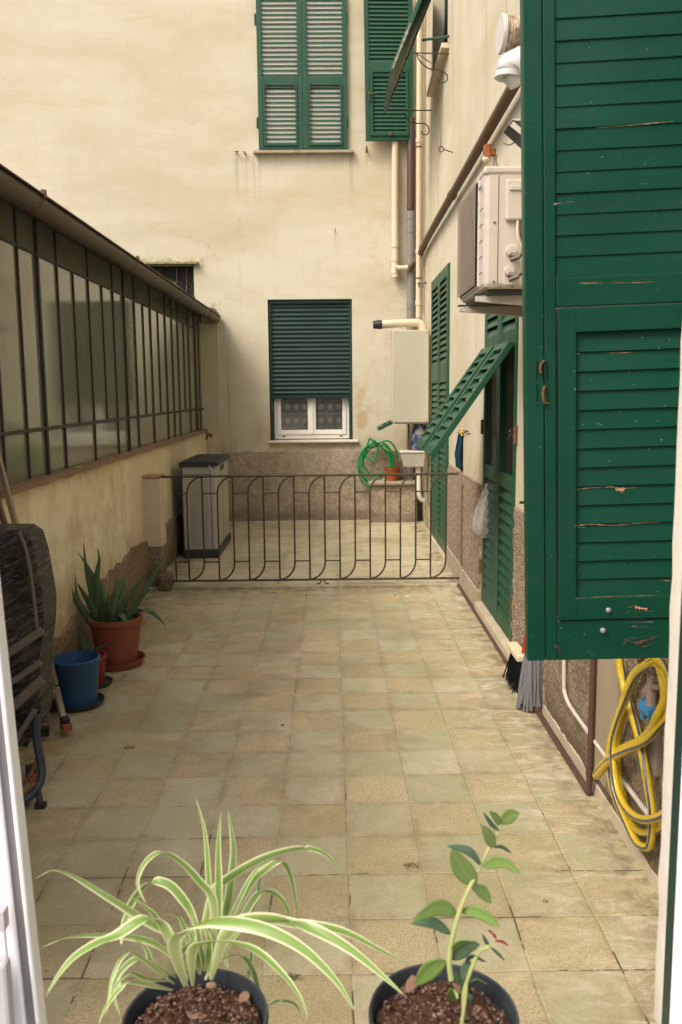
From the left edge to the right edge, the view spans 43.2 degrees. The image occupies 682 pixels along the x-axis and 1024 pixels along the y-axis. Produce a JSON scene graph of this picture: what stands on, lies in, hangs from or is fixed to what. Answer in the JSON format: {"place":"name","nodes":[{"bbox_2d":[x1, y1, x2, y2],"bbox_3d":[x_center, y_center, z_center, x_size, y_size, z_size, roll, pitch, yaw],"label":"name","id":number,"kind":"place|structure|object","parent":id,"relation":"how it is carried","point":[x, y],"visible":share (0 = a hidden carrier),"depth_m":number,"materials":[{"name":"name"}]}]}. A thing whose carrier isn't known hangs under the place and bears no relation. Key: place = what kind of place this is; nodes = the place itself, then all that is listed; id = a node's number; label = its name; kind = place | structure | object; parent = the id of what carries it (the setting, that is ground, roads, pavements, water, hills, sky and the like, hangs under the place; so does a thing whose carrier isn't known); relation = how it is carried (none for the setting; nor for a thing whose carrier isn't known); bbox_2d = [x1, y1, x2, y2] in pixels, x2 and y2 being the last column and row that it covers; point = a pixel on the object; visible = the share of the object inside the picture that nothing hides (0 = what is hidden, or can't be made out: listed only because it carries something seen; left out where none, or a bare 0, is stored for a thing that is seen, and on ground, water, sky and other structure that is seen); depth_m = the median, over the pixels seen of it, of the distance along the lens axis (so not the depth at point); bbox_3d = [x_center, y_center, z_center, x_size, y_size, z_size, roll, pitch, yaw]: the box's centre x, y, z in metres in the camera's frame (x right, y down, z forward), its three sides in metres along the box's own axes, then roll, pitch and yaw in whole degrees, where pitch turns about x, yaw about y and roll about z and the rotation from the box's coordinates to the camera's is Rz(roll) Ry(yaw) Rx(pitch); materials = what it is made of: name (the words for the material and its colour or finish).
{"place":"outdoors","nodes":[
{"label":"outdoors","id":0,"kind":"place"},
{"bbox_2d":[149,519,458,590],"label":"raised patio floor","id":1,"kind":"structure","parent":0,"point":[301,570],"depth_m":8.22,"materials":[{"name":"beige tile"}]},
{"bbox_2d":[142,473,166,586],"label":"gate pier","id":2,"kind":"structure","parent":1,"relation":"on","point":[154,511],"depth_m":7.01,"materials":[{"name":"paint"}]},
{"bbox_2d":[161,473,458,583],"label":"gate","id":3,"kind":"structure","parent":2,"relation":"attached to","point":[287,476],"depth_m":7.03,"materials":[{"name":"metal"}]},
{"bbox_2d":[179,454,230,557],"bbox_3d":[-1.355,-0.086,8.715,0.364,0.932,1.046,-1,8,-1],"label":"storage cabinet","id":4,"kind":"object","parent":1,"relation":"on","point":[198,464],"visible":0.99,"depth_m":8.25,"materials":[{"name":"grey plastic"}]},
{"bbox_2d":[368,479,414,522],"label":"masonry block","id":5,"kind":"structure","parent":1,"relation":"on","point":[392,503],"depth_m":10.42,"materials":[{"name":"concrete"}]},
{"bbox_2d":[384,467,400,480],"bbox_3d":[0.627,-0.464,10.505,0.210,0.155,0.210,-1,8,-1],"label":"flowerpot","id":6,"kind":"object","parent":5,"relation":"on","point":[392,470],"visible":0.88,"depth_m":10.44,"materials":[{"name":"orange ceramic"}]},
{"bbox_2d":[461,485,462,565],"bbox_3d":[1.023,0.184,7.061,0.082,0.871,0.016,-3,8,-19],"label":"latch post","id":7,"kind":"object","parent":1,"relation":"on","point":[461,522],"visible":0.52,"depth_m":7.03,"materials":[{"name":"metal"}]},
{"bbox_2d":[18,587,658,1023],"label":"patio floor","id":8,"kind":"structure","parent":0,"point":[408,731],"depth_m":3.34,"materials":[{"name":"tile"}]},
{"bbox_2d":[0,524,56,808],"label":"folded lounger","id":9,"kind":"object","parent":8,"relation":"on","point":[29,594],"visible":0.83,"depth_m":3.44,"materials":[{"name":"black plastic"}]},
{"bbox_2d":[0,452,72,783],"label":"step ladder","id":10,"kind":"object","parent":8,"relation":"on","point":[65,724],"visible":0.43,"depth_m":3.94,"materials":[{"name":"metal"}]},
{"bbox_2d":[52,650,104,712],"bbox_3d":[-1.369,0.877,4.468,0.270,0.258,0.270,-1,8,-1],"label":"blue pot","id":11,"kind":"object","parent":8,"relation":"on","point":[77,672],"visible":0.91,"depth_m":4.39,"materials":[{"name":"plastic"}]},
{"bbox_2d":[81,637,115,688],"bbox_3d":[-1.373,0.817,4.771,0.200,0.294,0.202,-7,10,-38],"label":"potted plant","id":12,"kind":"object","parent":8,"relation":"on","point":[104,681],"visible":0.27,"depth_m":4.75,"materials":[{"name":"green plant"}]},
{"bbox_2d":[72,541,166,671],"bbox_3d":[-1.321,0.542,5.115,0.489,0.742,0.336,-6,10,-35],"label":"potted aloe","id":13,"kind":"object","parent":8,"relation":"on","point":[113,619],"visible":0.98,"depth_m":5.07,"materials":[{"name":"plant"}]},
{"bbox_2d":[124,745,134,748],"bbox_3d":[-0.968,1.075,3.936,0.052,0.005,0.031,-1,8,-1],"label":"dry leaf","id":14,"kind":"object","parent":8,"relation":"on","point":[128,747],"visible":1,"depth_m":3.93,"materials":[{"name":"brown plant"}]},
{"bbox_2d":[158,572,173,590],"bbox_3d":[-1.444,0.575,7.099,0.110,0.140,0.160,-1,8,-1],"label":"stone","id":15,"kind":"object","parent":8,"relation":"on","point":[165,582],"visible":0.91,"depth_m":7.02,"materials":[{"name":"brown stone"}]},
{"bbox_2d":[272,973,304,981],"bbox_3d":[-0.144,1.283,2.375,0.096,0.011,0.040,-1,8,-1],"label":"moss","id":16,"kind":"object","parent":8,"relation":"on","point":[291,976],"visible":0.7,"depth_m":2.38,"materials":[{"name":"green plant"}]},
{"bbox_2d":[403,862,418,869],"bbox_3d":[0.243,1.202,2.930,0.068,0.011,0.046,1,8,9],"label":"moss","id":17,"kind":"object","parent":8,"relation":"on","point":[410,865],"visible":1,"depth_m":2.93,"materials":[{"name":"green plant"}]},
{"bbox_2d":[502,632,524,693],"bbox_3d":[0.976,0.492,4.614,0.148,0.938,0.422,-1,8,-1],"label":"broom","id":18,"kind":"object","parent":8,"relation":"on","point":[515,659],"visible":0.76,"depth_m":4.68,"materials":[{"name":"black plastic"}]},
{"bbox_2d":[516,652,542,711],"bbox_3d":[0.965,0.333,4.262,0.160,1.351,0.120,-5,9,-29],"label":"mop","id":19,"kind":"object","parent":8,"relation":"on","point":[530,693],"visible":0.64,"depth_m":4.30,"materials":[{"name":"fabric"}]},
{"bbox_2d":[541,705,658,895],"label":"kerb","id":20,"kind":"structure","parent":8,"relation":"on","point":[638,855],"depth_m":3.28,"materials":[{"name":"stone"}]},
{"bbox_2d":[377,420,393,430],"bbox_3d":[0.707,-1.116,10.104,0.571,0.302,0.340,-1,8,0],"label":"window","id":21,"kind":"structure","parent":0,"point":[388,423],"depth_m":9.95,"materials":[{"name":"green paint"}]},
{"label":"ground","id":22,"kind":"structure","parent":0,"visible":0},
{"bbox_2d":[0,164,220,657],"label":"glazed veranda","id":23,"kind":"object","parent":22,"relation":"on","point":[99,331],"visible":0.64,"depth_m":5.40,"materials":[{"name":"paint"}]},
{"bbox_2d":[0,0,422,520],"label":"apartment building","id":24,"kind":"structure","parent":22,"relation":"on","point":[130,126],"depth_m":10.15,"materials":[{"name":"paint"}]},
{"bbox_2d":[143,261,198,295],"bbox_3d":[-2.105,-2.612,10.356,0.820,0.755,0.215,-1,8,-1],"label":"niche window","id":25,"kind":"structure","parent":24,"relation":"in","point":[183,276],"depth_m":10.38,"materials":[{"name":"metal"}]},
{"bbox_2d":[253,0,353,154],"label":"window","id":26,"kind":"structure","parent":24,"relation":"in","point":[302,44],"depth_m":9.97,"materials":[{"name":"green paint"}]},
{"bbox_2d":[268,299,357,442],"bbox_3d":[-0.351,-1.721,10.557,1.108,1.722,0.284,-1,8,-1],"label":"window","id":27,"kind":"structure","parent":24,"relation":"in","point":[310,341],"depth_m":10.52,"materials":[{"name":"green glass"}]},
{"bbox_2d":[391,141,398,277],"bbox_3d":[0.638,-3.690,10.136,0.092,1.800,0.092,-1,8,-1],"label":"drainpipe","id":28,"kind":"object","parent":24,"relation":"attached to","point":[395,210],"visible":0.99,"depth_m":10.12,"materials":[{"name":"beige plastic"}]},
{"bbox_2d":[395,265,408,270],"bbox_3d":[0.725,-2.889,10.167,0.169,0.073,0.063,0,8,7],"label":"waste pipe","id":29,"kind":"object","parent":28,"relation":"attached to","point":[401,268],"visible":1,"depth_m":10.14,"materials":[{"name":"beige plastic"}]},
{"bbox_2d":[406,210,415,479],"bbox_3d":[0.843,-1.811,10.390,0.114,3.505,0.112,-1,8,-1],"label":"drainpipe","id":30,"kind":"object","parent":24,"relation":"attached to","point":[410,249],"visible":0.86,"depth_m":10.21,"materials":[{"name":"grey plastic"}]},
{"bbox_2d":[407,117,414,210],"bbox_3d":[0.819,-4.072,10.075,0.092,1.030,0.092,-1,8,-1],"label":"drainpipe","id":31,"kind":"object","parent":24,"relation":"attached to","point":[411,174],"visible":1,"depth_m":10.05,"materials":[{"name":"metal"}]},
{"bbox_2d":[399,450,424,501],"bbox_3d":[0.806,-0.399,9.718,0.296,0.597,0.260,-1,8,-1],"label":"wash basin","id":32,"kind":"object","parent":24,"relation":"attached to","point":[413,458],"visible":0.81,"depth_m":9.60,"materials":[{"name":"ceramic"}]},
{"bbox_3d":[0.431,-0.833,10.498,0.016,0.067,0.209,-1,8,-1],"label":"wall hook","id":33,"kind":"object","parent":24,"relation":"attached to","visible":0},
{"bbox_2d":[357,438,397,487],"bbox_3d":[0.449,-0.591,10.511,0.506,0.637,0.099,-1,8,-1],"label":"garden hose","id":34,"kind":"object","parent":33,"relation":"hanging from","point":[363,453],"visible":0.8,"depth_m":10.49,"materials":[{"name":"green rubber"}]},
{"bbox_2d":[377,0,681,875],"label":"house","id":35,"kind":"structure","parent":22,"relation":"on","point":[569,560],"depth_m":2.11,"materials":[{"name":"paint"}]},
{"bbox_2d":[0,333,681,1023],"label":"window surround","id":36,"kind":"object","parent":35,"relation":"attached to","point":[22,1001],"visible":1,"depth_m":0.93,"materials":[{"name":"paint"}]},
{"bbox_2d":[37,796,408,1023],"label":"potted spider plant","id":37,"kind":"object","parent":36,"relation":"on","point":[202,989],"visible":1,"depth_m":0.92,"materials":[{"name":"green plant"}]},
{"bbox_2d":[368,809,519,1023],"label":"potted succulent","id":38,"kind":"object","parent":36,"relation":"on","point":[437,991],"visible":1,"depth_m":0.91,"materials":[{"name":"green plant"}]},
{"bbox_2d":[391,330,430,449],"bbox_3d":[0.778,-1.348,9.584,0.422,1.318,0.322,-1,8,-1],"label":"boiler","id":39,"kind":"object","parent":35,"relation":"attached to","point":[410,376],"visible":0.93,"depth_m":9.41,"materials":[{"name":"metal"}]},
{"bbox_2d":[373,319,426,329],"bbox_3d":[0.652,-2.059,9.505,0.597,0.150,0.100,-1,8,-1],"label":"flue","id":40,"kind":"object","parent":39,"relation":"attached to","point":[420,324],"visible":0.88,"depth_m":9.46,"materials":[{"name":"beige plastic"}]},
{"bbox_2d":[410,424,426,450],"bbox_3d":[0.882,-0.815,9.631,0.210,0.340,0.117,-1,8,-1],"label":"carrier bag","id":41,"kind":"object","parent":39,"relation":"hanging from","point":[419,430],"visible":0.58,"depth_m":9.59,"materials":[{"name":"blue plastic"}]},
{"bbox_2d":[383,0,448,112],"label":"window","id":42,"kind":"structure","parent":35,"relation":"in","point":[421,7],"depth_m":8.36,"materials":[{"name":"green paint"}]},
{"bbox_2d":[403,110,431,134],"bbox_3d":[0.819,-4.153,9.175,0.311,0.259,0.012,-1,8,-1],"label":"scroll bracket","id":43,"kind":"object","parent":35,"relation":"attached to","point":[418,123],"visible":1,"depth_m":9.17,"materials":[{"name":"metal"}]},
{"bbox_2d":[415,25,421,317],"bbox_3d":[0.883,-4.418,9.734,0.073,4.350,0.073,-1,8,-1],"label":"riser pipe","id":44,"kind":"object","parent":35,"relation":"attached to","point":[418,302],"visible":0.95,"depth_m":9.78,"materials":[{"name":"metal"}]},
{"bbox_2d":[418,281,426,286],"bbox_3d":[0.965,-2.621,9.826,0.181,0.177,0.062,2,8,16],"label":"stop valve","id":45,"kind":"object","parent":35,"relation":"attached to","point":[419,283],"visible":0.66,"depth_m":9.82,"materials":[{"name":"metal"}]},
{"bbox_2d":[422,17,424,313],"bbox_3d":[0.951,-4.449,9.767,0.047,4.300,0.018,-4,9,-23],"label":"wall cable","id":46,"kind":"object","parent":35,"relation":"attached to","point":[423,166],"depth_m":9.84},
{"bbox_2d":[413,52,448,83],"bbox_3d":[0.811,-3.982,7.714,0.339,0.268,0.012,-1,8,-1],"label":"scroll bracket","id":47,"kind":"object","parent":35,"relation":"attached to","point":[417,53],"visible":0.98,"depth_m":7.70,"materials":[{"name":"metal"}]},
{"bbox_2d":[430,263,449,552],"bbox_3d":[0.992,-1.014,8.627,0.040,2.680,1.365,-1,8,0],"label":"door","id":48,"kind":"structure","parent":35,"relation":"in","point":[440,359],"depth_m":8.50,"materials":[{"name":"green paint"}]},
{"bbox_2d":[408,85,520,269],"bbox_3d":[0.914,-2.465,6.315,0.176,0.283,7.789,-1,8,-1],"label":"waste pipe","id":49,"kind":"object","parent":35,"relation":"attached to","point":[501,107],"visible":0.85,"depth_m":6.06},
{"bbox_2d":[415,314,518,641],"bbox_3d":[0.860,-0.530,5.495,0.699,2.520,1.156,-1,8,-1],"label":"door","id":50,"kind":"structure","parent":35,"relation":"in","point":[501,341],"depth_m":5.47,"materials":[{"name":"green paint"}]},
{"bbox_2d":[459,430,512,438],"bbox_3d":[1.015,-0.590,6.416,0.076,0.124,2.747,0,8,1],"label":"clothes line","id":51,"kind":"object","parent":35,"relation":"attached to","point":[491,432],"visible":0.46,"depth_m":5.83,"materials":[{"name":"paint"}]},
{"bbox_2d":[455,434,462,471],"bbox_3d":[1.003,-0.481,7.085,0.128,0.327,0.063,-1,8,-1],"label":"hanging cloth","id":52,"kind":"object","parent":51,"relation":"hanging from","point":[459,454],"visible":0.62,"depth_m":7.08,"materials":[{"name":"blue fabric"}]},
{"bbox_2d":[482,144,495,163],"bbox_3d":[0.982,-2.298,5.538,0.146,0.125,0.051,-1,8,-1],"label":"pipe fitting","id":53,"kind":"object","parent":35,"relation":"attached to","point":[488,152],"visible":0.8,"depth_m":5.51,"materials":[{"name":"orange plastic"}]},
{"bbox_2d":[494,46,519,89],"bbox_3d":[0.672,-1.643,3.182,0.206,0.147,0.121,-1,8,-1],"label":"flue elbow","id":54,"kind":"object","parent":35,"relation":"attached to","point":[507,72],"visible":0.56,"depth_m":3.15,"materials":[{"name":"white plastic"}]},
{"bbox_2d":[495,13,519,54],"bbox_3d":[0.804,-1.797,3.233,0.429,0.138,0.138,-1,8,-1],"label":"vent pipe","id":55,"kind":"object","parent":35,"relation":"attached to","point":[507,35],"visible":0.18,"depth_m":3.19,"materials":[{"name":"white metal"}]},
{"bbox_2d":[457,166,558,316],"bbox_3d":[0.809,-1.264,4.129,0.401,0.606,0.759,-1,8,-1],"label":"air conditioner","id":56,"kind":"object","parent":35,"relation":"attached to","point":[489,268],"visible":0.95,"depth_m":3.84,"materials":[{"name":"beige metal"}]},
{"bbox_2d":[508,429,512,442],"bbox_3d":[1.007,-0.442,5.022,0.054,0.080,0.067,-1,8,-1],"label":"pulley","id":57,"kind":"object","parent":35,"relation":"attached to","point":[510,436],"visible":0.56,"depth_m":5.04,"materials":[{"name":"black plastic"}]},
{"bbox_2d":[504,119,520,147],"bbox_3d":[0.879,-1.735,3.947,0.248,0.117,0.103,-1,8,-1],"label":"floodlight","id":58,"kind":"object","parent":35,"relation":"attached to","point":[512,131],"visible":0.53,"depth_m":3.91,"materials":[{"name":"black plastic"}]},
{"bbox_2d":[457,584,596,795],"bbox_3d":[0.967,0.233,5.154,0.036,1.299,3.700,-1,8,0],"label":"brown pipe","id":59,"kind":"object","parent":35,"relation":"attached to","point":[586,786],"visible":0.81,"depth_m":3.42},
{"bbox_2d":[562,660,660,833],"bbox_3d":[1.000,0.817,3.268,0.017,0.230,1.207,-1,8,0],"label":"thin pipe","id":60,"kind":"object","parent":35,"relation":"attached to","point":[638,801],"visible":0.77,"depth_m":3.51,"materials":[{"name":"white plastic"}]},
{"bbox_2d":[637,658,647,663],"bbox_3d":[0.985,0.454,2.708,0.111,0.052,0.020,-1,8,-1],"label":"wall hook","id":61,"kind":"object","parent":35,"relation":"attached to","point":[640,660],"depth_m":2.70,"materials":[{"name":"metal"}]},
{"bbox_2d":[592,658,668,851],"bbox_3d":[0.969,0.765,2.806,0.072,0.712,0.748,-1,8,-1],"label":"garden hose","id":62,"kind":"object","parent":61,"relation":"hanging from","point":[609,763],"visible":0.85,"depth_m":2.82,"materials":[{"name":"yellow rubber"}]},
{"bbox_2d":[637,667,662,776],"bbox_3d":[0.999,0.672,2.750,0.084,0.372,0.130,-1,8,-1],"label":"garden tap","id":63,"kind":"object","parent":35,"relation":"attached to","point":[647,705],"visible":0.45,"depth_m":2.73,"materials":[{"name":"metal"}]},
{"bbox_3d":[1.005,-0.203,5.951,0.011,0.013,0.008,-1,8,-1],"label":"wall hook","id":64,"kind":"object","parent":35,"relation":"attached to","visible":0},
{"bbox_2d":[472,483,489,537],"bbox_3d":[0.993,-0.008,5.976,0.153,0.383,0.089,-3,8,-16],"label":"plastic bag","id":65,"kind":"object","parent":64,"relation":"hanging from","point":[480,520],"visible":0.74,"depth_m":5.95,"materials":[{"name":"beige plastic"}]}
]}

